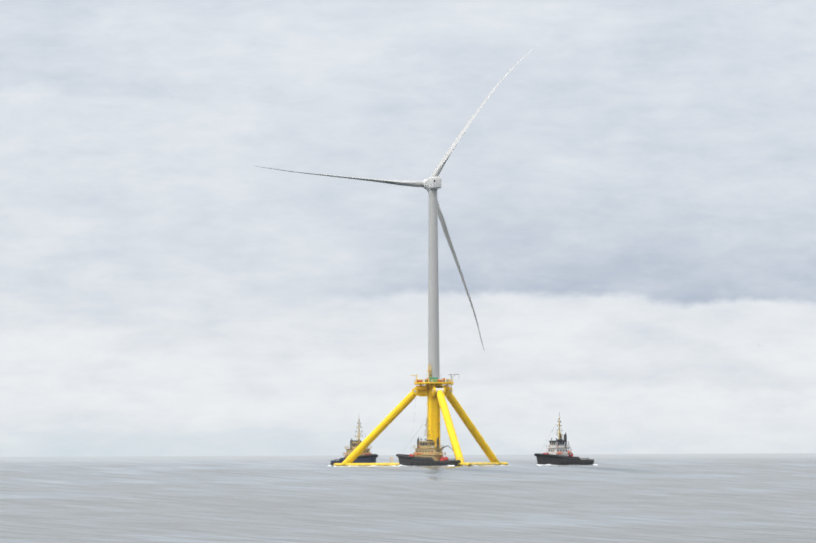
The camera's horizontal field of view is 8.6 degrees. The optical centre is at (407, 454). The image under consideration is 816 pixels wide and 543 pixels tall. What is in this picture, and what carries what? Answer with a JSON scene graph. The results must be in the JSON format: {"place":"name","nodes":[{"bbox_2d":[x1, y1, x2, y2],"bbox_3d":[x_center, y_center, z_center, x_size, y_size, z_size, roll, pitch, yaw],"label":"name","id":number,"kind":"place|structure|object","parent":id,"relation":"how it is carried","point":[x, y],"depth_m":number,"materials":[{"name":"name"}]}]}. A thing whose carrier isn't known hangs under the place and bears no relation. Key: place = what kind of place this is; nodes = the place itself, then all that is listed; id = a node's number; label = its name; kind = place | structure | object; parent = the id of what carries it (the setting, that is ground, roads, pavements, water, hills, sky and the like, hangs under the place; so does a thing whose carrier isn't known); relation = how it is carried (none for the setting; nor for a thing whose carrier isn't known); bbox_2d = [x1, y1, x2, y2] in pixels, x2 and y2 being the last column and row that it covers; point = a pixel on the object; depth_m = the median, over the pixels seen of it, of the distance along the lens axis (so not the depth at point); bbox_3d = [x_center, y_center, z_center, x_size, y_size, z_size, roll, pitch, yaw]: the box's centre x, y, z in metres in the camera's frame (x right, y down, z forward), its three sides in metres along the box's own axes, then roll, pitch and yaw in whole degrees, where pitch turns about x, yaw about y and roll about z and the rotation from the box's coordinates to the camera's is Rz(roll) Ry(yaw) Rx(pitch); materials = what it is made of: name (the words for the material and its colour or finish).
{"place":"outdoors","nodes":[
{"label":"outdoors","id":0,"kind":"place"},
{"bbox_2d":[0,453,815,542],"bbox_3d":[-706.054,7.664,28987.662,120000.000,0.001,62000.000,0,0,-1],"label":"sea","id":1,"kind":"structure","parent":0,"point":[701,498],"depth_m":503.83,"materials":[{"name":"grey liquid"}]},
{"bbox_2d":[330,420,377,465],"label":"tug","id":2,"kind":"object","parent":1,"relation":"on","point":[366,456],"depth_m":2028.19,"materials":[{"name":"black metal"}]},
{"bbox_2d":[333,365,507,466],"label":"floating turbine foundation","id":3,"kind":"object","parent":1,"relation":"on","point":[436,390],"depth_m":1996.16,"materials":[{"name":"metal"}]},
{"bbox_2d":[257,45,537,378],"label":"wind turbine","id":4,"kind":"object","parent":3,"relation":"on","point":[431,185],"depth_m":1995.82,"materials":[{"name":"metal"}]},
{"bbox_2d":[332,465,509,466],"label":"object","id":5,"kind":"object","parent":1,"relation":"on","point":[467,465],"depth_m":2002.56,"materials":[{"name":"white liquid"}]},
{"bbox_2d":[396,412,460,465],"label":"tug","id":6,"kind":"object","parent":1,"relation":"on","point":[427,452],"depth_m":1963.60,"materials":[{"name":"black metal"}]},
{"bbox_2d":[534,412,593,465],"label":"tug","id":7,"kind":"object","parent":1,"relation":"on","point":[559,452],"depth_m":1999.55,"materials":[{"name":"black metal"}]},
{"bbox_2d":[536,464,596,465],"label":"boat wake","id":8,"kind":"object","parent":1,"relation":"on","point":[551,465],"depth_m":1995.07,"materials":[{"name":"white liquid"}]},
{"bbox_2d":[0,0,815,456],"label":"sky","id":9,"kind":"structure","parent":0,"point":[629,214],"materials":[{"name":"grey"}]}
]}

